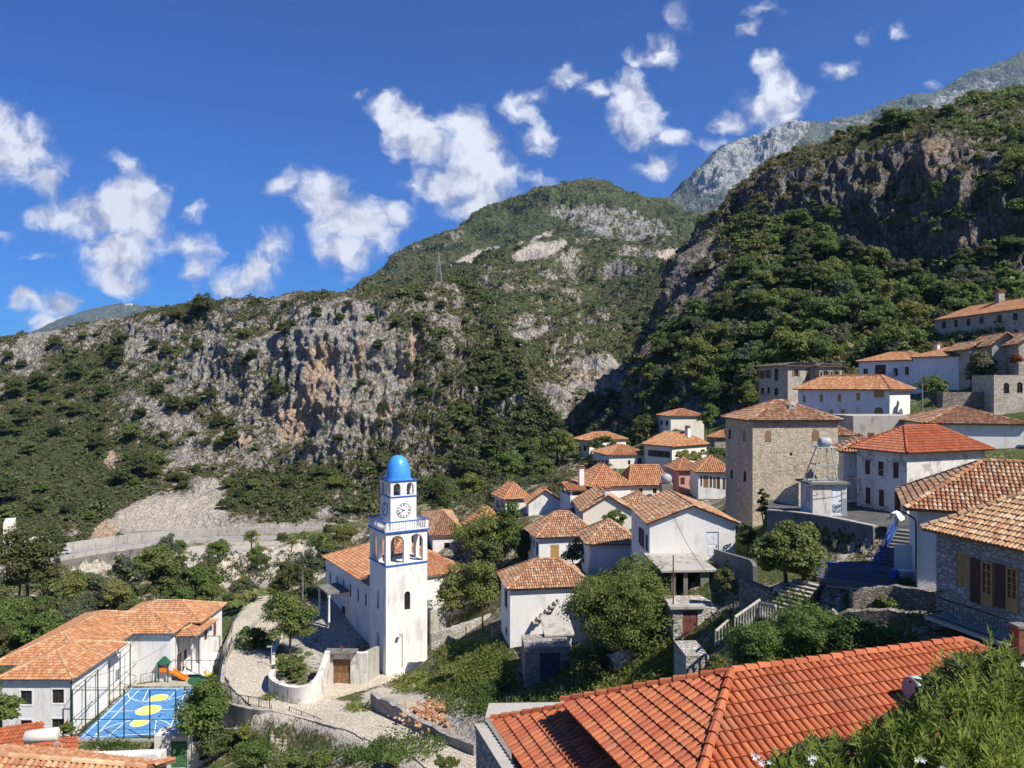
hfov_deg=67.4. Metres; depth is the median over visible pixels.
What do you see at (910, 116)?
broadleaf tree
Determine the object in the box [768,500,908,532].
square paving
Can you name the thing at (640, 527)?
window
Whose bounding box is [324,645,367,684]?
church gate
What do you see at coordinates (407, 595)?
window
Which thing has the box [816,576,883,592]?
terrace wall
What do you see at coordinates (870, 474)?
cable
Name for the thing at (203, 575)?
broadleaf tree
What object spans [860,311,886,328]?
broadleaf tree
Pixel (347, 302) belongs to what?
holm oak
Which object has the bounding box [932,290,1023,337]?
stone building
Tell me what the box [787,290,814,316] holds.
holm oak
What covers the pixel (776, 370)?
window
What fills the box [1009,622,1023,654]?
brick chimney
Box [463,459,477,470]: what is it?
holm oak
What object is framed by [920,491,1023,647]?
stone house
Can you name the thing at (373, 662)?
churchyard wall
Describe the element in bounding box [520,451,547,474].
holm oak
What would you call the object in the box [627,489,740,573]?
village house
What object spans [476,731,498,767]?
courtyard wall
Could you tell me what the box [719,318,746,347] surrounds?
olive tree
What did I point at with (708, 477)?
village house
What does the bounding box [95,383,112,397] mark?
holm oak
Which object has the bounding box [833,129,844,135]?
broadleaf tree
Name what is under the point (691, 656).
stone block
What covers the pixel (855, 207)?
broadleaf tree
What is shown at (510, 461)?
broadleaf tree
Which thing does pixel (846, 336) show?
olive tree
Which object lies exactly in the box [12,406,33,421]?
holm oak
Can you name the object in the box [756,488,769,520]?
tree
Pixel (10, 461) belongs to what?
holm oak
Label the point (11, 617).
broadleaf tree
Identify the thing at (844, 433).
village house
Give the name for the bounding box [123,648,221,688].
school yard
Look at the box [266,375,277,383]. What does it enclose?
broadleaf tree
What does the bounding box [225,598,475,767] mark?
stone path
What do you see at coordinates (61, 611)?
olive tree
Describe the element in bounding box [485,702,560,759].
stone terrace
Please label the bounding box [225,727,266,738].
rubble wall
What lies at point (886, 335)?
broadleaf tree
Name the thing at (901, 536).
terrace stair
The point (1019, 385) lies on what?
window
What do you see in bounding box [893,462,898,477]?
window
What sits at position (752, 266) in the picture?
holm oak
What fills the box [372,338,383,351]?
holm oak
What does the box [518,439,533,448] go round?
broadleaf tree
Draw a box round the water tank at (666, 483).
[660,474,672,491]
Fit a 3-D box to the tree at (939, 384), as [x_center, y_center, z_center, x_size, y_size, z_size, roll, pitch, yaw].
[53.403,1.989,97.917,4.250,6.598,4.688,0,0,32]
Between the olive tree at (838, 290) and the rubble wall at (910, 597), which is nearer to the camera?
the rubble wall at (910, 597)
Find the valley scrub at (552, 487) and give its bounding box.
[0,408,741,682]
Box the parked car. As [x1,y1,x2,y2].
[58,548,71,553]
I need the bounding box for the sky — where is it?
[0,0,1023,336]
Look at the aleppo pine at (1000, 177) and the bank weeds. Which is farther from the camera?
the aleppo pine at (1000, 177)
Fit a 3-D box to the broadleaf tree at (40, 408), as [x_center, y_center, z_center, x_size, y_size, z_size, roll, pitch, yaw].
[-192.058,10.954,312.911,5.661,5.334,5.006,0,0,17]
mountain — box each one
[33,303,163,331]
[286,179,698,294]
[667,51,1023,214]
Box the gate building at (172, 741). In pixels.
[154,726,197,767]
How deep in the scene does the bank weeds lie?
63.21 m
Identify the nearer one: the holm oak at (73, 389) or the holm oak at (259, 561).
the holm oak at (259, 561)
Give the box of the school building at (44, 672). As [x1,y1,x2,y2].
[0,599,226,735]
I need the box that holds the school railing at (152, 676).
[140,667,183,683]
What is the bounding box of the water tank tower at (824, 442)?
[803,437,837,482]
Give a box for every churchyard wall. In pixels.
[268,651,329,704]
[272,634,282,664]
[366,646,378,681]
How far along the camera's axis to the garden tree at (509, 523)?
102.89 m
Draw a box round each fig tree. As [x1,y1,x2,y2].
[172,674,233,736]
[196,720,237,760]
[748,519,829,582]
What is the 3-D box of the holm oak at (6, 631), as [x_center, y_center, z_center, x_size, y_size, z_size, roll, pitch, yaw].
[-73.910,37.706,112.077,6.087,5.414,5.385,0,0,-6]
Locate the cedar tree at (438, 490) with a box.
[416,477,457,509]
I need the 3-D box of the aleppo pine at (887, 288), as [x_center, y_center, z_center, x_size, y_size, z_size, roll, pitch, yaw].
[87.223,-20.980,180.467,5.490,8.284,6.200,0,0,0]
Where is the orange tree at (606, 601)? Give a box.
[554,550,679,656]
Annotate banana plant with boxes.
[226,599,250,613]
[231,591,260,604]
[241,588,268,600]
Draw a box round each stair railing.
[271,705,276,750]
[874,516,897,571]
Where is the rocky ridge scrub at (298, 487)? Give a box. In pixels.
[0,273,576,546]
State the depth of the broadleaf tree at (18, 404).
314.64 m
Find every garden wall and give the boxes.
[192,740,221,767]
[430,607,445,631]
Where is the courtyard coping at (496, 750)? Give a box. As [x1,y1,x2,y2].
[474,722,516,767]
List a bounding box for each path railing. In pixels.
[222,688,269,707]
[224,631,239,661]
[289,707,321,719]
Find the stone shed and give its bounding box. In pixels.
[522,634,570,687]
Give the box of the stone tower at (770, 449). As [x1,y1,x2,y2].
[720,399,843,527]
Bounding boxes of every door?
[171,741,186,767]
[177,652,180,671]
[213,622,215,636]
[333,659,341,682]
[342,659,349,683]
[540,653,559,681]
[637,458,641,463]
[683,611,696,637]
[707,532,717,557]
[832,488,840,513]
[895,492,899,511]
[970,557,992,607]
[994,563,1018,612]
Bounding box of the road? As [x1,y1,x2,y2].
[0,535,316,571]
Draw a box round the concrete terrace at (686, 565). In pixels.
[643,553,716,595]
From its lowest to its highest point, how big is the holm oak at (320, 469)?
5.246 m
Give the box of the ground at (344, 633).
[0,387,1023,767]
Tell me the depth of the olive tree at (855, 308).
174.79 m
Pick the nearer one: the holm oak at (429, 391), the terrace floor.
the terrace floor
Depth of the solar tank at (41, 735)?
50.35 m
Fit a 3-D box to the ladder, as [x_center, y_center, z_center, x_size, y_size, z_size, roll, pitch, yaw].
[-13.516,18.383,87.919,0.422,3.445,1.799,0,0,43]
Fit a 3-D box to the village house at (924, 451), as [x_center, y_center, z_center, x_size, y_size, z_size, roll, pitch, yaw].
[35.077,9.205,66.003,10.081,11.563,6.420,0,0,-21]
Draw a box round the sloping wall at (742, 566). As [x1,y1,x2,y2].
[714,549,756,582]
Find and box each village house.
[421,509,462,552]
[461,505,504,541]
[491,480,528,512]
[496,557,590,647]
[523,486,559,515]
[523,510,588,563]
[555,462,633,509]
[563,484,630,529]
[572,431,628,456]
[576,518,630,576]
[590,443,643,468]
[621,464,672,496]
[621,490,647,504]
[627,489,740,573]
[641,425,709,470]
[656,408,703,439]
[663,456,692,493]
[687,455,725,498]
[706,430,725,447]
[792,374,916,414]
[832,433,873,501]
[838,425,855,441]
[847,424,995,514]
[856,351,920,393]
[895,458,1023,589]
[901,405,1023,448]
[909,342,959,393]
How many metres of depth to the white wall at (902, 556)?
49.64 m
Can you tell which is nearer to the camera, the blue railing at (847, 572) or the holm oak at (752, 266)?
the blue railing at (847, 572)
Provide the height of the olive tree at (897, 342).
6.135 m
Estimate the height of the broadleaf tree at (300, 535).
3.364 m
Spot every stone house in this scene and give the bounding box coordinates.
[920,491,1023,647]
[944,339,983,389]
[972,375,1023,414]
[975,331,1014,374]
[1002,331,1023,374]
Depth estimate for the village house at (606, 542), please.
80.20 m
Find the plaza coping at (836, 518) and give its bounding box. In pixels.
[767,509,877,526]
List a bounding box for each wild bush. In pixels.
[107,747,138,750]
[234,723,250,739]
[234,740,282,767]
[269,747,303,767]
[302,750,338,767]
[377,750,403,767]
[433,754,459,767]
[435,663,461,677]
[478,678,505,697]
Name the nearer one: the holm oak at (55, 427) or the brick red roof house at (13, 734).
the brick red roof house at (13, 734)
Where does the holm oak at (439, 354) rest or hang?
on the rocky ridge
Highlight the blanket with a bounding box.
[886,510,904,521]
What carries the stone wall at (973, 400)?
on the ground at (344, 633)
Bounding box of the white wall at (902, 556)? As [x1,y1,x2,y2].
[894,544,911,578]
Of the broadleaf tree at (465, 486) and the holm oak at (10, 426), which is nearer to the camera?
the broadleaf tree at (465, 486)
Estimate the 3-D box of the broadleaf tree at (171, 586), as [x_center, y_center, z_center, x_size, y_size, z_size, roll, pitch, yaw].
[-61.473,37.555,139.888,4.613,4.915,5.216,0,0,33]
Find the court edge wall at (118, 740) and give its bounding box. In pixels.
[78,738,153,741]
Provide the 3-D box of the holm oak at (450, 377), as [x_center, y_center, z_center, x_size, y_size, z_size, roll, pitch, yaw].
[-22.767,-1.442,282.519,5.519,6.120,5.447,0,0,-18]
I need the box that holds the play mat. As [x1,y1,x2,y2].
[188,671,213,685]
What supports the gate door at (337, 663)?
in the church gate
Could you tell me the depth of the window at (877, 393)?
101.13 m
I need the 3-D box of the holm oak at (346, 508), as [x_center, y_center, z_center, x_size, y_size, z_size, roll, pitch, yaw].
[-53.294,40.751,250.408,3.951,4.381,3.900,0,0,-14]
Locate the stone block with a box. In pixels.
[674,640,708,674]
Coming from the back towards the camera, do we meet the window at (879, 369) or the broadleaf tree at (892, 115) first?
the broadleaf tree at (892, 115)
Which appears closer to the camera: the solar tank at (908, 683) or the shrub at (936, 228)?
the solar tank at (908, 683)
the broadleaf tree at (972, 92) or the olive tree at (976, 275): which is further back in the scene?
the broadleaf tree at (972, 92)
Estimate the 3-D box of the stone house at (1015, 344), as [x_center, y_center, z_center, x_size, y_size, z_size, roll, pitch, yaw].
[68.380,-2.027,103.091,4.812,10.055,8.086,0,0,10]
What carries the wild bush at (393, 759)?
on the ground at (344, 633)
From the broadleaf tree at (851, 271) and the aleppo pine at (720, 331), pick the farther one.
the broadleaf tree at (851, 271)
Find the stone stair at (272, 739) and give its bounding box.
[264,731,286,767]
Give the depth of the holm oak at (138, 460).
271.12 m
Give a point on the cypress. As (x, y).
(285, 349)
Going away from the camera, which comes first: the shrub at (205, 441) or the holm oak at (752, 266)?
the holm oak at (752, 266)
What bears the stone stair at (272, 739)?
on the ground at (344, 633)
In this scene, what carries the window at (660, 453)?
in the village house at (662, 448)
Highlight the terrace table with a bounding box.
[893,569,912,579]
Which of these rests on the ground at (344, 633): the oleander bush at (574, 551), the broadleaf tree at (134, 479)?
the oleander bush at (574, 551)
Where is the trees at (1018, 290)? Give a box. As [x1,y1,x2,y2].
[602,83,1023,446]
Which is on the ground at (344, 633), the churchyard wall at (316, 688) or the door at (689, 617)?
the churchyard wall at (316, 688)
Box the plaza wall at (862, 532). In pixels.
[767,511,877,545]
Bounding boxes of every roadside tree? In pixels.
[0,520,70,604]
[33,531,70,560]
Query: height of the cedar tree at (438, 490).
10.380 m
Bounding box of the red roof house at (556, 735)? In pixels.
[490,703,619,767]
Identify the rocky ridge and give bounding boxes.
[0,276,577,543]
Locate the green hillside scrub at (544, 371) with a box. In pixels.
[371,234,685,435]
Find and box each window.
[21,691,31,703]
[21,720,31,724]
[52,719,63,726]
[53,689,63,702]
[116,669,118,681]
[204,629,206,640]
[404,591,409,609]
[505,589,506,607]
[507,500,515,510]
[550,544,558,557]
[640,527,643,548]
[646,534,647,550]
[648,450,655,456]
[655,450,662,456]
[662,451,669,457]
[680,477,684,483]
[703,476,707,487]
[713,477,715,487]
[717,477,719,488]
[743,430,745,441]
[759,370,764,378]
[765,370,770,377]
[765,431,770,441]
[775,369,777,380]
[792,369,799,375]
[806,368,809,380]
[812,429,818,440]
[822,370,829,375]
[832,370,839,374]
[856,393,859,400]
[865,460,869,473]
[866,487,869,503]
[874,390,883,397]
[874,407,882,413]
[875,365,885,374]
[878,461,883,475]
[879,489,883,506]
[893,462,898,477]
[905,367,908,374]
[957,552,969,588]
[1004,383,1008,393]
[1017,382,1021,392]
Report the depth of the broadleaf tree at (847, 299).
175.17 m
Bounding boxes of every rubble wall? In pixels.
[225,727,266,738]
[370,691,475,755]
[430,613,490,656]
[605,636,657,673]
[739,577,776,610]
[773,582,788,595]
[831,607,932,627]
[850,583,935,611]
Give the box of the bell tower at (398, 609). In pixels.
[368,445,429,674]
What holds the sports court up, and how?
on the ground at (344, 633)
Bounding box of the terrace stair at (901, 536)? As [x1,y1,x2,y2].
[876,528,908,573]
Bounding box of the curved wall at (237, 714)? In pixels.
[219,700,272,727]
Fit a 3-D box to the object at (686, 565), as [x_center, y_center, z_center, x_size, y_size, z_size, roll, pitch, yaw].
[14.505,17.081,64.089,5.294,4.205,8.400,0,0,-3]
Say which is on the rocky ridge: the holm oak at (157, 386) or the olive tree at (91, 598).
the holm oak at (157, 386)
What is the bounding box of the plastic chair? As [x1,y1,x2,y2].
[888,569,898,581]
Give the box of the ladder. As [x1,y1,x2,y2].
[391,536,398,558]
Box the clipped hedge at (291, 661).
[271,650,312,678]
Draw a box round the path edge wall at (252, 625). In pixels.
[221,613,265,692]
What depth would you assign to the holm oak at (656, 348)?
212.70 m
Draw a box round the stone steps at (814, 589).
[771,579,824,616]
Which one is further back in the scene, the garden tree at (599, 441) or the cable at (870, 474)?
the garden tree at (599, 441)
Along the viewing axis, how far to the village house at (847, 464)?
68.90 m
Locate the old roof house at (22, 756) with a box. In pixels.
[0,743,175,767]
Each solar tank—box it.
[23,727,61,747]
[902,674,961,699]
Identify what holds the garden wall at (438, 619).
on the ground at (344, 633)
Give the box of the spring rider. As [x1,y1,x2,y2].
[204,670,213,675]
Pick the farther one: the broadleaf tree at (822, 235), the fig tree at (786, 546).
the broadleaf tree at (822, 235)
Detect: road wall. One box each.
[51,527,335,550]
[123,528,202,532]
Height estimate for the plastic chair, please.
0.861 m
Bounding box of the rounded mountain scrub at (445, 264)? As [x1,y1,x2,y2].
[269,177,699,297]
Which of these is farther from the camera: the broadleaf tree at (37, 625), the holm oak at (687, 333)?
the holm oak at (687, 333)
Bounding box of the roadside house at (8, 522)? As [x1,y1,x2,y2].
[3,518,15,550]
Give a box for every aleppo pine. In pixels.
[33,564,67,595]
[59,574,93,599]
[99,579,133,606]
[118,556,144,586]
[135,544,169,587]
[143,549,181,595]
[243,529,260,547]
[280,575,291,589]
[284,535,298,550]
[327,525,355,548]
[670,356,698,397]
[677,332,717,382]
[704,319,732,354]
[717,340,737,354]
[736,326,751,342]
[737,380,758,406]
[748,289,767,317]
[777,304,792,315]
[780,224,791,242]
[871,279,894,304]
[895,297,934,333]
[905,258,922,274]
[909,255,925,272]
[981,168,1016,210]
[999,145,1023,198]
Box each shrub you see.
[127,363,135,368]
[195,437,212,445]
[568,638,613,682]
[759,215,771,222]
[840,322,856,330]
[880,218,890,223]
[885,213,900,224]
[927,189,943,200]
[928,219,937,224]
[931,224,947,236]
[953,203,965,209]
[1009,127,1023,136]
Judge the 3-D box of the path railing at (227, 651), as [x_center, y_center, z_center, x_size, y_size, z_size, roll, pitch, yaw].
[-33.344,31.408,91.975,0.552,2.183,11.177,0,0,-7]
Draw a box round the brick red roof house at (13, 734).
[0,721,79,748]
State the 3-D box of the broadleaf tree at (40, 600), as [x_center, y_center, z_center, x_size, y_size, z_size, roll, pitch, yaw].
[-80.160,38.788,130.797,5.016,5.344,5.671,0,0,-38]
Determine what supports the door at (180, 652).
in the school building at (44, 672)
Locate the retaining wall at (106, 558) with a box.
[0,547,147,578]
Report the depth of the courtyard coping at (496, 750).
23.61 m
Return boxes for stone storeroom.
[662,595,719,643]
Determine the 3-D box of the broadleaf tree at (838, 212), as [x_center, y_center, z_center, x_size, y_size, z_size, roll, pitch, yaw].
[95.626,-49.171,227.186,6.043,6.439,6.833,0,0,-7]
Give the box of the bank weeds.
[80,551,937,767]
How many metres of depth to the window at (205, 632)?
97.52 m
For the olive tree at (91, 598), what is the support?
on the ground at (344, 633)
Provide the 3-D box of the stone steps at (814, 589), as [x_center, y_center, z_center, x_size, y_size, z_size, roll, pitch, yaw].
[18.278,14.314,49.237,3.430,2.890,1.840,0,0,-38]
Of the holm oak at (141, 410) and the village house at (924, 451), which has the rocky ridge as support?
the holm oak at (141, 410)
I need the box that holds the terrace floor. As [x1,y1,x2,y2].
[820,560,911,584]
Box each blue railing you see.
[817,560,870,582]
[871,568,911,584]
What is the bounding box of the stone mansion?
[755,362,845,403]
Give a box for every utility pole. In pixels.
[298,570,307,603]
[921,383,922,411]
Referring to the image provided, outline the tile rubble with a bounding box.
[387,696,454,733]
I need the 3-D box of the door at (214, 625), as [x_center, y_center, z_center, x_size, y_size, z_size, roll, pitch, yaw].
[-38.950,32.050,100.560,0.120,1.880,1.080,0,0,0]
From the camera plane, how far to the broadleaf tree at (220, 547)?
174.15 m
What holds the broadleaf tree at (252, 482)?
on the rocky ridge
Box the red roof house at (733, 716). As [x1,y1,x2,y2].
[560,636,997,767]
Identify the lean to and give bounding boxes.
[540,614,574,648]
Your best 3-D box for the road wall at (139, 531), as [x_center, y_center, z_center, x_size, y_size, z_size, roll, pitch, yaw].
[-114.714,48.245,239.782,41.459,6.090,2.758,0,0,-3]
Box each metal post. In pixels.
[672,555,673,603]
[732,595,734,664]
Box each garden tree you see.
[449,507,507,551]
[466,533,506,564]
[482,500,524,550]
[508,525,530,561]
[586,435,616,448]
[696,403,719,441]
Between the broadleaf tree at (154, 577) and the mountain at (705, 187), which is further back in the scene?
the mountain at (705, 187)
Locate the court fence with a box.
[72,636,219,739]
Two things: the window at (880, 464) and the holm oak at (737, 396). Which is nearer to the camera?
the window at (880, 464)
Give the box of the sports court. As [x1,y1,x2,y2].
[79,687,196,737]
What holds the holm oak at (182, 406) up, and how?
on the rocky ridge
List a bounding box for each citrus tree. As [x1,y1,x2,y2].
[434,561,473,626]
[461,557,500,608]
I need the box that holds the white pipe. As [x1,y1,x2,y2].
[822,586,858,591]
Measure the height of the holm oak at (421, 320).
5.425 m
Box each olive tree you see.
[0,575,39,596]
[0,589,25,603]
[56,606,66,618]
[62,600,84,622]
[73,594,86,603]
[74,591,119,611]
[81,572,109,595]
[81,598,98,611]
[107,554,149,584]
[151,533,179,555]
[191,559,207,568]
[200,553,218,565]
[228,580,244,592]
[243,580,261,598]
[291,551,325,584]
[314,547,337,576]
[485,488,495,507]
[532,449,565,462]
[586,418,610,431]
[601,408,619,427]
[649,364,676,385]
[655,353,665,362]
[689,261,711,281]
[691,316,715,335]
[696,256,711,272]
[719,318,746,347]
[730,340,762,364]
[737,284,762,314]
[742,365,758,389]
[765,306,788,321]
[806,240,820,258]
[814,323,851,350]
[824,280,860,310]
[834,328,850,342]
[835,235,865,259]
[839,234,865,260]
[845,294,870,319]
[879,337,905,353]
[883,258,913,278]
[928,309,951,323]
[941,282,951,300]
[946,264,996,286]
[971,299,986,304]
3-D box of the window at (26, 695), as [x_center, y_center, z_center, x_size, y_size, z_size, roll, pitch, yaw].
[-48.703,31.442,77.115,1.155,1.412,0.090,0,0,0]
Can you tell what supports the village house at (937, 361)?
on the ground at (344, 633)
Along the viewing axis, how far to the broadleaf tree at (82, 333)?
345.21 m
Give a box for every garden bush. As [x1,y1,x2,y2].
[0,686,25,723]
[52,720,75,735]
[601,508,627,525]
[706,653,727,669]
[713,567,735,604]
[725,621,793,664]
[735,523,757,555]
[764,600,880,658]
[874,595,896,608]
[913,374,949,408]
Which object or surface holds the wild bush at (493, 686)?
on the ground at (344, 633)
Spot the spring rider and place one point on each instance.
(206, 673)
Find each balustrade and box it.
[714,619,728,646]
[734,599,760,628]
[758,601,776,620]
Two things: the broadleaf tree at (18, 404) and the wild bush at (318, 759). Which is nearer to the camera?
the wild bush at (318, 759)
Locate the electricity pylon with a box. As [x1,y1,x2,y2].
[433,252,443,281]
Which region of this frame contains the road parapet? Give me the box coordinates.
[0,538,298,575]
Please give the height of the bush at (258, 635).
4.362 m
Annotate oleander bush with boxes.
[558,537,583,563]
[751,624,1023,767]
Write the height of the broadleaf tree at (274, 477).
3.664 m
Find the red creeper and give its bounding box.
[1009,353,1023,374]
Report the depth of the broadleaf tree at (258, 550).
159.25 m
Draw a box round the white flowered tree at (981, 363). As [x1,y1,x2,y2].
[963,350,999,379]
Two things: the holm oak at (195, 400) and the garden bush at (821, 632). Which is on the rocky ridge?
the holm oak at (195, 400)
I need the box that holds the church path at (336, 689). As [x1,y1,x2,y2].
[323,673,401,698]
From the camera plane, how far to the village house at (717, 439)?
138.17 m
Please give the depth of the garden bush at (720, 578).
57.84 m
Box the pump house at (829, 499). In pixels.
[795,478,850,515]
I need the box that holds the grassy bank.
[258,633,680,712]
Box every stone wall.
[774,482,800,505]
[937,392,983,410]
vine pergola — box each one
[675,449,704,460]
[701,445,725,458]
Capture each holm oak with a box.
[0,377,27,397]
[0,420,16,435]
[0,477,23,502]
[0,623,23,654]
[3,350,15,357]
[3,459,15,465]
[9,605,30,617]
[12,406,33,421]
[16,358,28,368]
[25,497,48,512]
[30,370,40,374]
[30,372,50,387]
[32,597,77,617]
[43,423,67,435]
[46,334,62,351]
[61,503,78,512]
[66,386,77,394]
[67,362,84,379]
[67,401,86,416]
[87,433,109,448]
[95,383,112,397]
[95,446,107,454]
[97,422,104,427]
[104,345,125,355]
[108,468,137,484]
[112,355,123,362]
[116,333,128,344]
[116,600,135,610]
[123,452,152,474]
[132,450,144,457]
[133,407,147,417]
[141,461,162,477]
[144,337,160,346]
[150,381,164,396]
[157,549,188,576]
[158,430,168,436]
[159,345,169,352]
[163,474,176,480]
[165,394,182,413]
[166,309,183,317]
[170,472,188,481]
[175,480,190,488]
[176,570,199,598]
[180,403,190,410]
[182,396,200,410]
[186,293,214,317]
[188,341,201,351]
[192,465,202,471]
[202,386,216,402]
[207,560,218,573]
[210,413,226,427]
[214,497,230,508]
[221,426,240,443]
[221,590,244,611]
[222,322,231,327]
[226,417,236,424]
[233,488,242,495]
[238,355,249,369]
[244,348,258,358]
[248,555,270,568]
[268,382,286,397]
[274,320,290,337]
[274,561,297,586]
[275,532,288,542]
[279,475,293,484]
[283,319,294,325]
[290,564,317,590]
[303,438,315,451]
[310,305,321,311]
[312,464,326,475]
[323,524,336,533]
[333,433,343,445]
[334,312,345,320]
[334,545,347,550]
[343,299,351,308]
[343,502,354,510]
[356,378,366,384]
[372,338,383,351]
[374,417,384,430]
[377,401,386,414]
[388,319,401,326]
[403,351,410,360]
[404,361,415,370]
[414,317,424,329]
[414,383,428,392]
[416,292,428,301]
[418,412,430,426]
[420,387,433,400]
[434,299,446,309]
[435,351,446,358]
[443,372,457,385]
[452,461,464,474]
[455,398,464,403]
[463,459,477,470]
[464,345,473,355]
[467,432,476,441]
[480,351,491,358]
[488,393,502,403]
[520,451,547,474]
[627,413,658,440]
[650,338,670,355]
[663,330,685,359]
[670,329,692,347]
[673,315,701,330]
[690,325,719,358]
[700,381,731,412]
[704,292,734,318]
[711,248,732,265]
[723,260,748,280]
[727,327,748,346]
[731,388,747,408]
[732,370,745,386]
[744,264,771,280]
[748,298,765,312]
[770,266,795,284]
[780,225,805,238]
[784,244,813,266]
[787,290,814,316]
[789,234,809,248]
[790,259,823,289]
[863,339,882,354]
[896,291,929,314]
[899,270,936,299]
[927,280,957,301]
[943,279,970,297]
[948,247,981,266]
[975,240,999,270]
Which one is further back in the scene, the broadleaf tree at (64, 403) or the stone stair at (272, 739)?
the broadleaf tree at (64, 403)
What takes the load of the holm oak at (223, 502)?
on the rocky ridge
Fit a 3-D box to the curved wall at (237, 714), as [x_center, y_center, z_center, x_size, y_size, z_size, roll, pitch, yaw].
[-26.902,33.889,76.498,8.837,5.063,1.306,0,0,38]
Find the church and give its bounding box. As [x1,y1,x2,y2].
[317,538,470,646]
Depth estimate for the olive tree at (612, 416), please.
217.84 m
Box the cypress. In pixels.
[283,338,286,359]
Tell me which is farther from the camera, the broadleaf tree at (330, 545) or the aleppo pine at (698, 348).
the aleppo pine at (698, 348)
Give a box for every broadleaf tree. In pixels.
[0,588,6,602]
[0,596,36,622]
[0,608,24,629]
[7,634,31,648]
[9,401,25,408]
[9,608,66,641]
[14,427,25,433]
[20,441,38,452]
[24,509,35,515]
[29,595,53,614]
[31,404,46,411]
[33,480,50,491]
[41,380,53,388]
[42,395,54,403]
[53,577,87,597]
[57,399,72,407]
[62,569,85,582]
[78,331,90,336]
[80,510,95,518]
[81,591,124,608]
[89,368,102,377]
[120,423,141,440]
[124,592,137,605]
[128,477,139,483]
[145,567,172,585]
[152,452,167,462]
[159,577,178,594]
[171,586,195,598]
[173,539,189,555]
[176,564,226,590]
[195,338,203,342]
[195,583,225,600]
[205,539,230,563]
[214,436,229,448]
[218,477,234,485]
[236,326,251,334]
[236,575,250,585]
[246,478,258,487]
[246,545,266,557]
[265,579,284,593]
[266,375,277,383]
[271,475,280,480]
[284,492,292,497]
[295,531,309,541]
[302,490,313,497]
[304,533,332,552]
[318,540,338,549]
[325,467,340,474]
[327,474,346,487]
[343,523,358,537]
[366,314,376,319]
[439,483,459,504]
[456,403,471,415]
[456,471,490,493]
[482,441,496,450]
[487,415,499,422]
[487,449,525,480]
[498,369,514,378]
[501,386,512,400]
[514,338,523,342]
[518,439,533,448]
[529,427,573,461]
[530,457,556,478]
[546,436,580,461]
[641,362,662,384]
[649,381,672,399]
[678,358,704,379]
[685,298,703,315]
[690,374,724,395]
[701,339,713,355]
[702,352,735,379]
[727,359,754,374]
[733,256,757,277]
[737,368,758,385]
[742,390,758,404]
[744,269,780,289]
[745,320,774,341]
[749,337,797,363]
[760,262,784,286]
[760,294,789,312]
[764,329,819,362]
[771,313,804,333]
[779,288,804,300]
[787,208,808,224]
[798,295,850,323]
[800,318,830,333]
[802,216,813,221]
[803,334,847,362]
[804,328,818,346]
[809,199,817,208]
[810,222,821,227]
[810,230,836,241]
[811,238,842,257]
[816,272,857,293]
[817,256,851,273]
[817,266,838,280]
[820,205,834,218]
[821,207,844,224]
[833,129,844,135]
[836,288,873,321]
[845,125,854,131]
[845,264,870,278]
[850,205,858,214]
[850,265,883,291]
[855,323,909,348]
[856,128,872,137]
[860,245,892,267]
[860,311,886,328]
[873,300,903,321]
[876,107,907,127]
[893,195,909,206]
[893,283,927,300]
[895,325,928,345]
[897,109,920,126]
[908,217,918,227]
[913,273,939,302]
[925,180,941,195]
[936,296,971,313]
[938,102,956,114]
[941,281,985,305]
[951,209,964,225]
[967,89,976,95]
[972,153,983,160]
[988,144,998,150]
[994,267,1023,287]
[996,147,1010,155]
[997,231,1023,259]
[999,279,1021,290]
[1005,195,1023,229]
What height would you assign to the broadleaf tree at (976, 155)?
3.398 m
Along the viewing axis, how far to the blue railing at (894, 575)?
47.76 m
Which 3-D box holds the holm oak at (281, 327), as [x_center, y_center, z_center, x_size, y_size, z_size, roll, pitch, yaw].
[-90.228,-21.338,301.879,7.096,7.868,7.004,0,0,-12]
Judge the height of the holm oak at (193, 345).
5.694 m
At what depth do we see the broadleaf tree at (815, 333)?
167.16 m
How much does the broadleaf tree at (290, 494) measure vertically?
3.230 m
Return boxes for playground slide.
[156,656,187,681]
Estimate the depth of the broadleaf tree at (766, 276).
204.50 m
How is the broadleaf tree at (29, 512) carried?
on the rocky ridge
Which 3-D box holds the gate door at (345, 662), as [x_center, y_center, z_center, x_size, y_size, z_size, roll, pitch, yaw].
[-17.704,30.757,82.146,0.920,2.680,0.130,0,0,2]
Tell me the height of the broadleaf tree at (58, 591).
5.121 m
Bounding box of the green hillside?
[392,235,682,433]
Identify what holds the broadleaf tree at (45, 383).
on the rocky ridge
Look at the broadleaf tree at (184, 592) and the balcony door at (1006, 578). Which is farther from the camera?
the broadleaf tree at (184, 592)
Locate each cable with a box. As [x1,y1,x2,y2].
[74,645,165,679]
[672,513,732,594]
[828,456,902,478]

